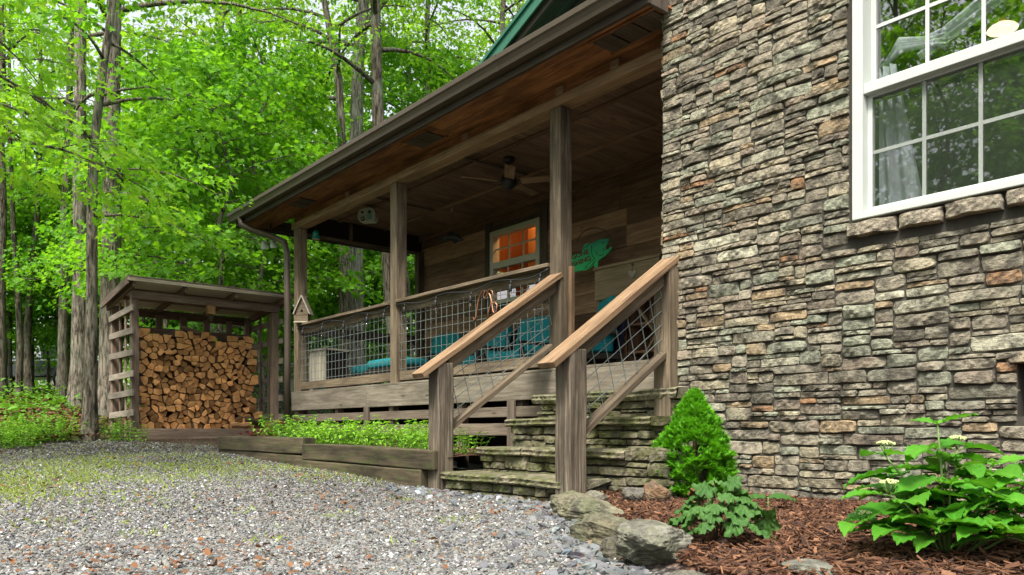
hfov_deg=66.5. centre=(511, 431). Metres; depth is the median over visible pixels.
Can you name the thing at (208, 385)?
firewood log
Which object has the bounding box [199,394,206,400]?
firewood log
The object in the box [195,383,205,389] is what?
firewood log
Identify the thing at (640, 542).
garden rock
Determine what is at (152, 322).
maple sapling
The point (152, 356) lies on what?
firewood log
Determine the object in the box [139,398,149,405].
firewood log
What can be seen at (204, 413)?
firewood log
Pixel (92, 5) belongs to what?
sky
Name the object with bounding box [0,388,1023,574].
ground
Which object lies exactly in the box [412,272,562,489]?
stair railing
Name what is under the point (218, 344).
firewood log
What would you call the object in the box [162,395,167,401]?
firewood log
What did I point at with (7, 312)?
maple sapling
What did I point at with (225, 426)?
firewood log
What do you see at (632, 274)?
heart ornament
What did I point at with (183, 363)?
firewood log
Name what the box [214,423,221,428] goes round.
firewood log
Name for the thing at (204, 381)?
firewood log
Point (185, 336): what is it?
firewood log
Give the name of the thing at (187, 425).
firewood log
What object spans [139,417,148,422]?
firewood log
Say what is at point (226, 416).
firewood log
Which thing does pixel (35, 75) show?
forest tree
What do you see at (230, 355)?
firewood log
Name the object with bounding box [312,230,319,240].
insulator light
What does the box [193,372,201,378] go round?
firewood log
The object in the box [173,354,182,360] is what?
firewood log
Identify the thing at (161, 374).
firewood log
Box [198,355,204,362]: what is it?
firewood log
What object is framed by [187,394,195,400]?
firewood log
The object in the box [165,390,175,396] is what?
firewood log
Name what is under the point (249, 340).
firewood log
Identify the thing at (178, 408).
firewood log
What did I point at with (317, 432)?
mint plant
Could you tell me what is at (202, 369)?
firewood log
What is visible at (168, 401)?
firewood log
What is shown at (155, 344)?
firewood log
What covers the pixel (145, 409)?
firewood log
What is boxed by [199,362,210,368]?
firewood log
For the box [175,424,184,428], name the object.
firewood log
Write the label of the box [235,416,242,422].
firewood log
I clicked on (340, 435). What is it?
mint plant
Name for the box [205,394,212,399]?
firewood log
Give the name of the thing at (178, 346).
firewood log
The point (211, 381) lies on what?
firewood log
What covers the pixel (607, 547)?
garden rock
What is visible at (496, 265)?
porch window
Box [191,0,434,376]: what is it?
oak tree
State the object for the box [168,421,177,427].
firewood log
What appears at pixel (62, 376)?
oak tree
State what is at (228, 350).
firewood log
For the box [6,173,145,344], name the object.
maple sapling
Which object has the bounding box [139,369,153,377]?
firewood log
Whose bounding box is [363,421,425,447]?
mint plant
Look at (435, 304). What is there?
string lights
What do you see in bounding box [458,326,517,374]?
patio chair
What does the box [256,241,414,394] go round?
maple sapling
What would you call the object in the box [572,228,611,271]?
fish sign
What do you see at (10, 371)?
maple sapling
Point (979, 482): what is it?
hydrangea
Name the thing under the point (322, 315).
maple sapling
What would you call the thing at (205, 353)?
firewood log
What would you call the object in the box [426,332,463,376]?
patio chair
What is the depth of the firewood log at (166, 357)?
11.36 m
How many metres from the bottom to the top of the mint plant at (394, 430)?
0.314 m
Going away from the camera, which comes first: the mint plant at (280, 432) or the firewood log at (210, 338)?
the mint plant at (280, 432)
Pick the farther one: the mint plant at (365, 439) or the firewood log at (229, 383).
the firewood log at (229, 383)
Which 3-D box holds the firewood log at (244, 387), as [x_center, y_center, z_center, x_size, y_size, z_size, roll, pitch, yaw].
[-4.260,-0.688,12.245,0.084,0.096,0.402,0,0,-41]
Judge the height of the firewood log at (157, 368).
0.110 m
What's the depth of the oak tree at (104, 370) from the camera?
13.89 m
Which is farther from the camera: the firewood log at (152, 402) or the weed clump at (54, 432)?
the firewood log at (152, 402)
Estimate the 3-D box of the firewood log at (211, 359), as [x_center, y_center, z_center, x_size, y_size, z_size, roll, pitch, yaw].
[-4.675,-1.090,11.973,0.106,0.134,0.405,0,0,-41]
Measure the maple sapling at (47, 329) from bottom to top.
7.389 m
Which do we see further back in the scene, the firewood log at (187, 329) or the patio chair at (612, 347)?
the firewood log at (187, 329)
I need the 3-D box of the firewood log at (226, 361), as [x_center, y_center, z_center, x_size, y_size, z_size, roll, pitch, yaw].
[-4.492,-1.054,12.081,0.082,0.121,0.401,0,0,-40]
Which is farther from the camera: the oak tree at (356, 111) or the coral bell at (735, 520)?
the oak tree at (356, 111)
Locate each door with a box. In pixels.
[367,209,371,219]
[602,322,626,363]
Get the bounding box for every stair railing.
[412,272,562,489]
[537,255,679,493]
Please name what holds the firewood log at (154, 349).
on the firewood log at (152, 356)
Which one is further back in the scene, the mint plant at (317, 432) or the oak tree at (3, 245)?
the oak tree at (3, 245)
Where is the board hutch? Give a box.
[593,253,662,363]
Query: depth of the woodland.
49.72 m
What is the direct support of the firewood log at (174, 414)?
on the firewood log at (171, 418)
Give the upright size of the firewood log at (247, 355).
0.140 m
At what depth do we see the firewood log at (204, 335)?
11.70 m
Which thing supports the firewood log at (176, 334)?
on the firewood log at (179, 340)
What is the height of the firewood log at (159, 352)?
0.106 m
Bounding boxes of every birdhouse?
[293,295,313,323]
[358,205,377,223]
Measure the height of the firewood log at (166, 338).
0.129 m
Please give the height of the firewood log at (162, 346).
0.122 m
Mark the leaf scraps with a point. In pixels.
(144, 548)
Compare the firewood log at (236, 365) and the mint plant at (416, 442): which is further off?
the firewood log at (236, 365)
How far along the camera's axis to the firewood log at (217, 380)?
11.81 m
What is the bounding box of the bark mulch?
[584,489,1023,574]
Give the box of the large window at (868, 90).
[852,0,1023,221]
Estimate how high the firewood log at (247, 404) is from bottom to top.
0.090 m
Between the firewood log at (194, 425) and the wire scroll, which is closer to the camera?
the wire scroll
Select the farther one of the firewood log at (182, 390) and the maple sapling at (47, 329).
the maple sapling at (47, 329)
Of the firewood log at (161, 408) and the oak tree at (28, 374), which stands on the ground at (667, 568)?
the oak tree at (28, 374)
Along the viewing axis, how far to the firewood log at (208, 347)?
11.77 m
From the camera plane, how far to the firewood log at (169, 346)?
11.42 m
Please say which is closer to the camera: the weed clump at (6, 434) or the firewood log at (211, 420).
the weed clump at (6, 434)
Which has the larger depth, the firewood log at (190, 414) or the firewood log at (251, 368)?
the firewood log at (251, 368)
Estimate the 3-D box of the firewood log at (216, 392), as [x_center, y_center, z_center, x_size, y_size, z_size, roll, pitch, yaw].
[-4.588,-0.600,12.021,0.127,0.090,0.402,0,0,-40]
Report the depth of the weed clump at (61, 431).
9.91 m
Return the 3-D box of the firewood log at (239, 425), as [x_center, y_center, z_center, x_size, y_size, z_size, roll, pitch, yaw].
[-4.154,-0.095,11.954,0.093,0.103,0.335,0,0,42]
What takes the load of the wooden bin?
on the cabin
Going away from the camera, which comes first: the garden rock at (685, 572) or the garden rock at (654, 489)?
the garden rock at (685, 572)
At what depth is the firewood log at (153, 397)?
11.25 m
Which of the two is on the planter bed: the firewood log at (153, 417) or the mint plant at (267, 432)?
the mint plant at (267, 432)
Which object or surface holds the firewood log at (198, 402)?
on the firewood log at (201, 409)
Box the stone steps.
[440,387,711,501]
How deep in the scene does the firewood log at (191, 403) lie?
11.58 m
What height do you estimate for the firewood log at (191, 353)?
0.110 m
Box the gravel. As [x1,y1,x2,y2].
[0,439,658,574]
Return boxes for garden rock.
[550,490,628,520]
[567,512,627,543]
[585,490,607,500]
[600,535,626,559]
[615,519,693,565]
[622,487,644,501]
[643,480,670,500]
[668,570,705,574]
[781,558,835,574]
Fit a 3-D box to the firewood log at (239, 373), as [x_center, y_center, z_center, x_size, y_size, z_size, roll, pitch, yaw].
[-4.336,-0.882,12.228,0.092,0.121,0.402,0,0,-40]
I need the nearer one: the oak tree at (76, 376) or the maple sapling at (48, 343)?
the oak tree at (76, 376)
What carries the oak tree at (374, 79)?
on the ground at (667, 568)
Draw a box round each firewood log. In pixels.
[139,328,149,337]
[139,334,151,341]
[139,340,146,350]
[139,351,147,359]
[139,358,148,365]
[139,364,145,373]
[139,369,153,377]
[139,376,147,385]
[139,386,146,391]
[139,392,149,397]
[139,397,146,403]
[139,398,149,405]
[139,406,149,412]
[139,412,146,419]
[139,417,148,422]
[139,423,147,427]
[141,347,151,353]
[142,387,152,393]
[144,400,156,405]
[144,421,153,427]
[145,352,157,360]
[145,410,154,416]
[146,362,153,369]
[147,341,152,346]
[147,341,158,346]
[147,379,159,385]
[147,395,158,399]
[147,414,157,421]
[148,388,161,394]
[148,405,157,412]
[149,360,156,365]
[149,372,158,378]
[151,334,158,341]
[151,347,157,352]
[152,383,160,388]
[153,365,162,372]
[153,402,164,406]
[153,422,162,427]
[154,359,163,365]
[155,349,163,355]
[156,372,165,378]
[156,417,163,422]
[157,335,163,343]
[157,343,166,349]
[157,406,166,411]
[160,377,167,382]
[160,388,169,394]
[161,335,171,343]
[161,383,168,387]
[162,359,170,365]
[162,365,168,372]
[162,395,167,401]
[162,397,172,405]
[162,422,169,427]
[163,349,171,354]
[163,355,169,360]
[164,372,171,377]
[164,415,175,421]
[165,344,174,349]
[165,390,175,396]
[165,406,174,412]
[166,339,174,344]
[166,381,175,385]
[166,412,177,418]
[167,330,182,338]
[167,374,183,382]
[168,366,176,371]
[168,385,176,390]
[168,404,181,411]
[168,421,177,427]
[170,343,184,349]
[170,360,179,365]
[170,370,178,376]
[170,383,181,391]
[171,350,182,355]
[171,393,178,400]
[172,398,182,404]
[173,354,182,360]
[174,338,184,342]
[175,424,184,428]
[176,387,185,393]
[176,418,182,423]
[177,393,184,400]
[177,412,183,417]
[178,360,187,366]
[178,373,186,378]
[180,325,201,335]
[180,349,188,355]
[180,381,188,387]
[181,332,187,339]
[181,367,189,373]
[182,356,191,361]
[183,339,191,344]
[183,417,189,422]
[183,421,191,428]
[184,387,192,393]
[184,401,195,406]
[184,410,193,417]
[185,350,194,355]
[185,406,194,411]
[186,331,193,339]
[187,343,200,349]
[187,355,198,362]
[187,362,197,365]
[187,371,193,376]
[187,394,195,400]
[189,377,198,384]
[190,418,199,423]
[191,338,201,344]
[191,422,197,428]
[193,349,202,355]
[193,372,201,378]
[193,394,199,399]
[193,411,199,417]
[194,367,207,372]
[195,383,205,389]
[195,400,201,405]
[197,406,203,412]
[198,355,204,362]
[198,378,207,384]
[198,416,205,423]
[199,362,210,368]
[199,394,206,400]
[200,332,209,339]
[200,410,206,415]
[201,400,208,407]
[201,424,210,428]
[202,370,212,378]
[203,335,215,341]
[203,351,208,356]
[204,408,211,413]
[205,345,211,350]
[205,382,212,388]
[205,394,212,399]
[206,423,215,428]
[207,355,214,363]
[207,390,213,396]
[207,418,215,422]
[208,347,217,353]
[208,379,214,386]
[209,400,213,406]
[209,405,218,411]
[210,413,219,419]
[211,363,221,369]
[211,390,221,394]
[211,410,224,417]
[212,341,221,348]
[213,369,223,375]
[213,377,221,383]
[213,395,220,400]
[214,401,220,406]
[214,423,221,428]
[215,349,223,356]
[215,356,223,362]
[215,383,227,390]
[216,363,226,369]
[217,336,237,342]
[218,406,227,412]
[219,359,228,364]
[221,424,228,428]
[222,373,232,378]
[222,389,231,396]
[222,413,230,419]
[224,347,233,353]
[224,352,233,359]
[224,368,231,372]
[225,381,232,385]
[226,342,237,348]
[226,395,239,402]
[226,416,234,422]
[227,376,237,380]
[228,386,236,391]
[229,422,250,427]
[230,402,238,408]
[231,363,240,368]
[231,391,239,396]
[232,412,243,416]
[233,370,242,376]
[234,346,245,353]
[234,357,243,363]
[234,378,242,383]
[234,384,240,390]
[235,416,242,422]
[237,340,245,347]
[238,336,253,343]
[239,384,247,389]
[239,389,245,396]
[240,397,245,403]
[241,358,256,365]
[241,401,251,406]
[241,407,249,412]
[242,380,249,384]
[244,350,249,359]
[244,350,256,356]
[244,365,255,373]
[244,391,251,396]
[244,416,263,424]
[245,343,251,349]
[246,375,257,383]
[246,386,253,391]
[247,405,256,412]
[247,411,262,417]
[248,397,255,403]
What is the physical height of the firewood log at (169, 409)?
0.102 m
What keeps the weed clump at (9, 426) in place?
on the ground at (667, 568)
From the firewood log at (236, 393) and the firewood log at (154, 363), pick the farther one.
the firewood log at (236, 393)
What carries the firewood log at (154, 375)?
on the firewood log at (154, 382)
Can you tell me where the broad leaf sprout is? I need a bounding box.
[751,492,796,507]
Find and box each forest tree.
[5,18,94,388]
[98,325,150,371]
[198,47,384,358]
[266,0,450,349]
[319,120,414,357]
[448,0,525,67]
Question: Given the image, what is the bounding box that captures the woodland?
[12,266,414,390]
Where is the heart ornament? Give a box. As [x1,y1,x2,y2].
[628,263,635,277]
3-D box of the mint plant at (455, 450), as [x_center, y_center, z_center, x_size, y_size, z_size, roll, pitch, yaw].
[-0.667,0.083,7.194,0.567,0.258,0.575,0,0,25]
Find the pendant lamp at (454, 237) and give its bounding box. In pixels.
[438,199,463,243]
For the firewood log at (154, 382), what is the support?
on the firewood log at (158, 386)
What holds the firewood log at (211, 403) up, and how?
on the firewood log at (208, 410)
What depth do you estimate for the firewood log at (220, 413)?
11.87 m
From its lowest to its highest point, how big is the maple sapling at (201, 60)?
7.542 m
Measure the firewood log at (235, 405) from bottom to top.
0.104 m
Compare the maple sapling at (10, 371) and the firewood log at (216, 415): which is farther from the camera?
the maple sapling at (10, 371)
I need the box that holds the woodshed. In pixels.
[100,275,293,439]
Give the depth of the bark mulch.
2.72 m
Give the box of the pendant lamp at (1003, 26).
[986,2,1018,36]
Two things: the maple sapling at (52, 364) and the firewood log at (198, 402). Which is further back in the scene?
the maple sapling at (52, 364)
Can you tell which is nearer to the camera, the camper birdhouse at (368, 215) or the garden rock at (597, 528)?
the garden rock at (597, 528)
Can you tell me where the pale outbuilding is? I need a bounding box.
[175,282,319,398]
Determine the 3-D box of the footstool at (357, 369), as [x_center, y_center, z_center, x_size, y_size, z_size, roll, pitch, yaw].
[-1.952,-0.749,11.325,0.540,0.448,0.740,0,0,-40]
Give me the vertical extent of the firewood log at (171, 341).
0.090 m
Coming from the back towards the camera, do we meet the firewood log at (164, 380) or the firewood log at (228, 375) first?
the firewood log at (228, 375)
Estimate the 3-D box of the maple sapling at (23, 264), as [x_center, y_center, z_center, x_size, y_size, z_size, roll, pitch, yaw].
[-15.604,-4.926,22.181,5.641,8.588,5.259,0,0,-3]
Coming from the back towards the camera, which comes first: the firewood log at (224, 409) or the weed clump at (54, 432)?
the firewood log at (224, 409)
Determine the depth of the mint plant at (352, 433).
7.80 m
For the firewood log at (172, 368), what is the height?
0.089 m
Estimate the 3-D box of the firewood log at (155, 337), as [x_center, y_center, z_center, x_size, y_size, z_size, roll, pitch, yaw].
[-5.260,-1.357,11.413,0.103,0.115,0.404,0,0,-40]
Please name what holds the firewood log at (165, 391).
on the firewood log at (164, 397)
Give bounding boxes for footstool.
[349,364,380,386]
[365,357,428,384]
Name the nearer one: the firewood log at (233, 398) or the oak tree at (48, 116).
the oak tree at (48, 116)
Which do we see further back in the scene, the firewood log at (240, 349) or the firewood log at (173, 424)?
the firewood log at (240, 349)
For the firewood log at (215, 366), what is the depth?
11.84 m
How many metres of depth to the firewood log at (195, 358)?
11.61 m
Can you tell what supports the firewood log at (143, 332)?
on the firewood log at (147, 338)
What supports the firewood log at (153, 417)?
on the firewood log at (150, 424)
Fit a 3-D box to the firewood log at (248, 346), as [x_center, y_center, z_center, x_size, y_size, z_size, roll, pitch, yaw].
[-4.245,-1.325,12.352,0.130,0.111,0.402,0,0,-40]
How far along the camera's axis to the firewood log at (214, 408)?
11.87 m
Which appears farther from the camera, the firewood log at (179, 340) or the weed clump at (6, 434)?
the firewood log at (179, 340)
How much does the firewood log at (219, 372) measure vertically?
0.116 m
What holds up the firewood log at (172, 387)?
on the firewood log at (170, 393)
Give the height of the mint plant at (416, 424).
0.318 m
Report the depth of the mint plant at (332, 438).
7.93 m
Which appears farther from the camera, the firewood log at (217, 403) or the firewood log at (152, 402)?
the firewood log at (217, 403)
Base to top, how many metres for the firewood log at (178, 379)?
0.119 m
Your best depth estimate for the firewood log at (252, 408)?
12.18 m
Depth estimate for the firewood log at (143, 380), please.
11.16 m
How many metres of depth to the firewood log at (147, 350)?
11.21 m
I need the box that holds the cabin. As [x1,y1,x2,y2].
[226,0,1023,509]
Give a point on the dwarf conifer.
(694, 417)
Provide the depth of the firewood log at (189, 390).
11.55 m
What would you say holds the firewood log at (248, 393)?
on the firewood log at (242, 400)
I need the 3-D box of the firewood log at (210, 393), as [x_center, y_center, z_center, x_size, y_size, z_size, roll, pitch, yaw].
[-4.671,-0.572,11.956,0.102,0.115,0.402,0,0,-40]
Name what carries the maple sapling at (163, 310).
on the ground at (667, 568)
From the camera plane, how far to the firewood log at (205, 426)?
11.72 m
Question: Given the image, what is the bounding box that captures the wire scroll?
[473,289,497,320]
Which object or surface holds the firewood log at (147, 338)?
on the firewood log at (142, 344)
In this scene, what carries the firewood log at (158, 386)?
on the firewood log at (157, 391)
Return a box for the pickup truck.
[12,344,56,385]
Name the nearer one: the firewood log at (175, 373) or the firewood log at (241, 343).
the firewood log at (175, 373)
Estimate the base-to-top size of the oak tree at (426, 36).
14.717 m
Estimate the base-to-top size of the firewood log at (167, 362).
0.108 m
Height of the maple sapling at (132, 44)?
7.729 m
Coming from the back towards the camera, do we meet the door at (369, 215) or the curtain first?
the door at (369, 215)
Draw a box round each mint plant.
[99,416,130,438]
[100,421,154,440]
[248,414,311,436]
[265,415,321,436]
[274,415,329,436]
[286,422,333,443]
[294,421,338,443]
[308,418,357,444]
[311,424,363,444]
[317,419,374,444]
[323,415,391,445]
[327,420,396,446]
[349,421,399,446]
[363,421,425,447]
[386,418,427,448]
[397,419,456,448]
[397,422,427,448]
[405,430,471,451]
[419,427,490,455]
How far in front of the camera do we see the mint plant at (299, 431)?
8.35 m
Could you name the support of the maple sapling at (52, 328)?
on the ground at (667, 568)
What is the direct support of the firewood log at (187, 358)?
on the firewood log at (183, 363)
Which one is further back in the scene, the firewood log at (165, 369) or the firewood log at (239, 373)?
the firewood log at (239, 373)
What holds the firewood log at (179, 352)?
on the firewood log at (178, 357)
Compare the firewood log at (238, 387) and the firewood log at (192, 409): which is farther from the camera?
the firewood log at (238, 387)
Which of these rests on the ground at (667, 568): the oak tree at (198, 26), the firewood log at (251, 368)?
the oak tree at (198, 26)
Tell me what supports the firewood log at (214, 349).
on the firewood log
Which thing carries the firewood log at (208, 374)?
on the firewood log at (211, 381)
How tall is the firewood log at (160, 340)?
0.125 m
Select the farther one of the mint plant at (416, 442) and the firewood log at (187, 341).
the firewood log at (187, 341)
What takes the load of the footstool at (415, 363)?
on the cabin
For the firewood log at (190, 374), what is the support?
on the firewood log at (195, 381)
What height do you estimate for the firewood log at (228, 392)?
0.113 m
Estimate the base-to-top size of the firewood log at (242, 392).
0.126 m
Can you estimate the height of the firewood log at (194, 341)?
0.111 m
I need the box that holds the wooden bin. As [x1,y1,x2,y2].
[309,348,348,389]
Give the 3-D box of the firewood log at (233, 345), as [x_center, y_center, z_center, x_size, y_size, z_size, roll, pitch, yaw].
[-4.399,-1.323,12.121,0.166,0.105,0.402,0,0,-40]
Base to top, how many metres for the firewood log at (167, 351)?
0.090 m
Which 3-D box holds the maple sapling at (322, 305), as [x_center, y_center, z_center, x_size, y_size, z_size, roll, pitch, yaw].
[-5.114,-3.605,18.865,5.880,7.305,4.899,0,0,5]
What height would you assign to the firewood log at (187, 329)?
0.134 m
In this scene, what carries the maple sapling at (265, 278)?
on the ground at (667, 568)
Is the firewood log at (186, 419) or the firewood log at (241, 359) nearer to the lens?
the firewood log at (186, 419)
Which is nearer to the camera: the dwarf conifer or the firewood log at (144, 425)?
the dwarf conifer
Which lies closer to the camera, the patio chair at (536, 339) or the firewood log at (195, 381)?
the patio chair at (536, 339)
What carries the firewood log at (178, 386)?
on the firewood log at (182, 390)
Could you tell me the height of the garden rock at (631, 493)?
0.118 m
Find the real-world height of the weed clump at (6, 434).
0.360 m
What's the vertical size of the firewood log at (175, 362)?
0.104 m
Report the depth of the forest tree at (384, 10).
25.95 m
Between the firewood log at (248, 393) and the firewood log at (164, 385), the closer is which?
the firewood log at (164, 385)
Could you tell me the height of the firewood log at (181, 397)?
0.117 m
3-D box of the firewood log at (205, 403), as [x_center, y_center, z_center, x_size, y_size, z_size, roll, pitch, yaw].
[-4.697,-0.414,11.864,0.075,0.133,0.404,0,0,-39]
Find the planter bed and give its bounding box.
[217,436,476,487]
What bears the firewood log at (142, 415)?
on the firewood log at (144, 420)
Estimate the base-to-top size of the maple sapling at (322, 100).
8.418 m
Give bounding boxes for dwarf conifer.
[651,387,739,497]
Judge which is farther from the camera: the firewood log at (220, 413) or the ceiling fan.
the firewood log at (220, 413)
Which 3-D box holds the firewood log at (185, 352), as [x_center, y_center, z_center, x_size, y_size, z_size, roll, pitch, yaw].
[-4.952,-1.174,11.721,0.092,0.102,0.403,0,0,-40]
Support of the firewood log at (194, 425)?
on the woodshed
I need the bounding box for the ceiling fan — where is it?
[460,156,549,201]
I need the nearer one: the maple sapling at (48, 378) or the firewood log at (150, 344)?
the firewood log at (150, 344)
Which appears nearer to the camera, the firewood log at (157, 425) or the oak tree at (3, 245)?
the firewood log at (157, 425)
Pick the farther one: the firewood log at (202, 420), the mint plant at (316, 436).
the firewood log at (202, 420)
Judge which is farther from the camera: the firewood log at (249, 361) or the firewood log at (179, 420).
the firewood log at (249, 361)
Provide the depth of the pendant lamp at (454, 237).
10.30 m
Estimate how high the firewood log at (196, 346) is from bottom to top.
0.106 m
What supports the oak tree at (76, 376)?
on the ground at (667, 568)
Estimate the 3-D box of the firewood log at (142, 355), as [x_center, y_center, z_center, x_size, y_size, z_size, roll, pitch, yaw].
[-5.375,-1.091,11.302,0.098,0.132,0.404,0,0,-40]
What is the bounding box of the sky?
[4,0,525,385]
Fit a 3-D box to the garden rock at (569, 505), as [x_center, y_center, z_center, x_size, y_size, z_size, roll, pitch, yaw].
[0.377,0.411,4.003,0.231,0.196,0.710,0,0,-32]
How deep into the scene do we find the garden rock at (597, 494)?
4.49 m
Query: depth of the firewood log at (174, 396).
11.48 m
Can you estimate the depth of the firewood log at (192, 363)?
11.59 m
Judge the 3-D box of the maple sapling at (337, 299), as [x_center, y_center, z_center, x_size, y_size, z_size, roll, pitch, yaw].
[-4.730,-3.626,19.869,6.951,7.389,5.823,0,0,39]
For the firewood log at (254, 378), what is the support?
on the firewood log
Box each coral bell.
[238,429,273,435]
[270,418,296,435]
[666,475,781,541]
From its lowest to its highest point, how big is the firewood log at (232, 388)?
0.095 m
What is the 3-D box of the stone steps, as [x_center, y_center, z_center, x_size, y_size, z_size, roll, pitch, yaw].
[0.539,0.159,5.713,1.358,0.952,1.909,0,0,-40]
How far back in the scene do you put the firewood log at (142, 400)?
11.13 m
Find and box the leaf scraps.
[0,437,623,574]
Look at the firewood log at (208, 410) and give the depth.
11.80 m
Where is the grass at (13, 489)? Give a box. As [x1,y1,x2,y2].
[0,438,578,544]
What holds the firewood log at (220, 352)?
on the firewood log at (218, 359)
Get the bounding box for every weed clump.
[0,409,46,443]
[0,420,18,446]
[0,420,50,447]
[1,417,71,441]
[17,408,85,441]
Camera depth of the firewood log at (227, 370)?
11.96 m
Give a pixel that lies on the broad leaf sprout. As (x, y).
(776, 495)
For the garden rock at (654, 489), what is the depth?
4.67 m
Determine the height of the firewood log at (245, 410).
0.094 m
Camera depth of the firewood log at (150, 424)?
11.20 m
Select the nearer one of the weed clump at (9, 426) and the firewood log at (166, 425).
the weed clump at (9, 426)
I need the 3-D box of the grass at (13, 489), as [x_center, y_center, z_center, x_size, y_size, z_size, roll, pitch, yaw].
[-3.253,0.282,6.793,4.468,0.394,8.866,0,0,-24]
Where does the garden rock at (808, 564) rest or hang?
on the ground at (667, 568)
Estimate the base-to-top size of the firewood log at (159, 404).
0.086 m
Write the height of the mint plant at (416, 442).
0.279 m
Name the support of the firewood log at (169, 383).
on the firewood log at (172, 387)
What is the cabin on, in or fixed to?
on the ground at (667, 568)
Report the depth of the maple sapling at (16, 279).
20.94 m
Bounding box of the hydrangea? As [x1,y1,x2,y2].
[838,413,1023,555]
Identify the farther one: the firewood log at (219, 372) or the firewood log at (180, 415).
the firewood log at (219, 372)
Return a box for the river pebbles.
[358,484,648,574]
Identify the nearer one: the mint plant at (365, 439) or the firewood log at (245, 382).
the mint plant at (365, 439)
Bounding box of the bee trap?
[205,304,215,320]
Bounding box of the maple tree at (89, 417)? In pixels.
[0,0,276,440]
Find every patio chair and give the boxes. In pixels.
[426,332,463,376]
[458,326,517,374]
[482,316,549,373]
[575,296,626,363]
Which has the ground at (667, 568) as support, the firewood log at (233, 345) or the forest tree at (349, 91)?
the forest tree at (349, 91)
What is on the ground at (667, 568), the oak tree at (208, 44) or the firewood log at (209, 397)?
the oak tree at (208, 44)
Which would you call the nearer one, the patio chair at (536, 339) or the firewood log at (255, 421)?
the patio chair at (536, 339)
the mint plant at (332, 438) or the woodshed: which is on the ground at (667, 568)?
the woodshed
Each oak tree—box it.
[0,0,189,241]
[0,0,203,411]
[0,2,99,400]
[4,0,339,422]
[4,2,102,394]
[5,0,130,396]
[5,1,72,397]
[62,0,368,333]
[122,0,319,331]
[124,0,323,334]
[173,0,479,384]
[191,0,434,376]
[263,0,490,382]
[324,0,493,125]
[383,0,526,91]
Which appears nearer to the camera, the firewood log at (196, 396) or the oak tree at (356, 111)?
the firewood log at (196, 396)
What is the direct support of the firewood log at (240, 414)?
on the firewood log
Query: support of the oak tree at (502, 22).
on the ground at (667, 568)
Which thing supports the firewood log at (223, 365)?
on the firewood log at (227, 370)
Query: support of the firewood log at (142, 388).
on the firewood log at (144, 395)
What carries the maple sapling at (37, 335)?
on the ground at (667, 568)
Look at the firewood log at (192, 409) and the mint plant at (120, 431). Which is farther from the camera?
the firewood log at (192, 409)
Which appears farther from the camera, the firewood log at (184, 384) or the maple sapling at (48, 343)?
the maple sapling at (48, 343)
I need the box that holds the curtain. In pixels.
[879,0,1003,205]
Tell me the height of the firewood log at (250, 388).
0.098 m
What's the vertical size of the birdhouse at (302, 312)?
0.377 m
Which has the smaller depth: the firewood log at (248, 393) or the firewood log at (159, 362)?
the firewood log at (159, 362)
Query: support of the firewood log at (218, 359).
on the firewood log at (215, 366)
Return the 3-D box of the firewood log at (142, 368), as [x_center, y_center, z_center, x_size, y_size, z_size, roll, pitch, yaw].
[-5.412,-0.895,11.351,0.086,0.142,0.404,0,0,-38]
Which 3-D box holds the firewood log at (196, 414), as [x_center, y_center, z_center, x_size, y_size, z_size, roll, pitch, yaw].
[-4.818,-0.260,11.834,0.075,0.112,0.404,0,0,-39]
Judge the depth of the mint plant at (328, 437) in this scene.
8.34 m
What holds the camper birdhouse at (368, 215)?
hanging from the cabin
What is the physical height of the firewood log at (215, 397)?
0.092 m
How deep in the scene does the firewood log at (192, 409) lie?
11.57 m
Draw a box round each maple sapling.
[0,100,206,385]
[2,121,254,332]
[5,131,70,315]
[5,153,70,380]
[5,154,56,378]
[5,154,71,392]
[6,128,144,369]
[6,150,179,326]
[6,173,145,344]
[6,199,129,376]
[6,225,56,356]
[12,174,129,391]
[12,225,168,368]
[20,36,372,332]
[38,34,288,334]
[48,36,309,328]
[48,166,227,365]
[56,13,383,419]
[122,201,265,343]
[162,213,309,366]
[168,93,384,408]
[202,137,412,412]
[224,146,414,384]
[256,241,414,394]
[258,249,414,381]
[280,29,473,380]
[364,44,482,360]
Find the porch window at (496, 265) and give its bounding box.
[490,217,539,305]
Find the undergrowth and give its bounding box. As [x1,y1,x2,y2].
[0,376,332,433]
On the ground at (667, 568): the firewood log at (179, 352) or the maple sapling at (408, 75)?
the maple sapling at (408, 75)
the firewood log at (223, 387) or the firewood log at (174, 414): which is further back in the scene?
the firewood log at (223, 387)
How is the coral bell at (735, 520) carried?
on the ground at (667, 568)
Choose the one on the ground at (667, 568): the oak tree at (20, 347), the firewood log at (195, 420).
the oak tree at (20, 347)
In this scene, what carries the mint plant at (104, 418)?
on the ground at (667, 568)
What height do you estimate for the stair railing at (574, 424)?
1.992 m
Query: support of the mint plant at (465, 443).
on the planter bed
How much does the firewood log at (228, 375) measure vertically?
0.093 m
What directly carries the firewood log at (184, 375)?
on the firewood log at (184, 384)
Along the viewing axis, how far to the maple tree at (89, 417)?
10.36 m
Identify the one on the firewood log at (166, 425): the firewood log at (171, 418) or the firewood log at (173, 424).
the firewood log at (171, 418)
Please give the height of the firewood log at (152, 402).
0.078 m
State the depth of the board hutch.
8.58 m
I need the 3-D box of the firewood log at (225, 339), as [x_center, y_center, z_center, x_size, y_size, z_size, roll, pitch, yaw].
[-4.411,-1.413,12.115,0.182,0.089,0.402,0,0,-40]
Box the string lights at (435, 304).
[297,268,548,337]

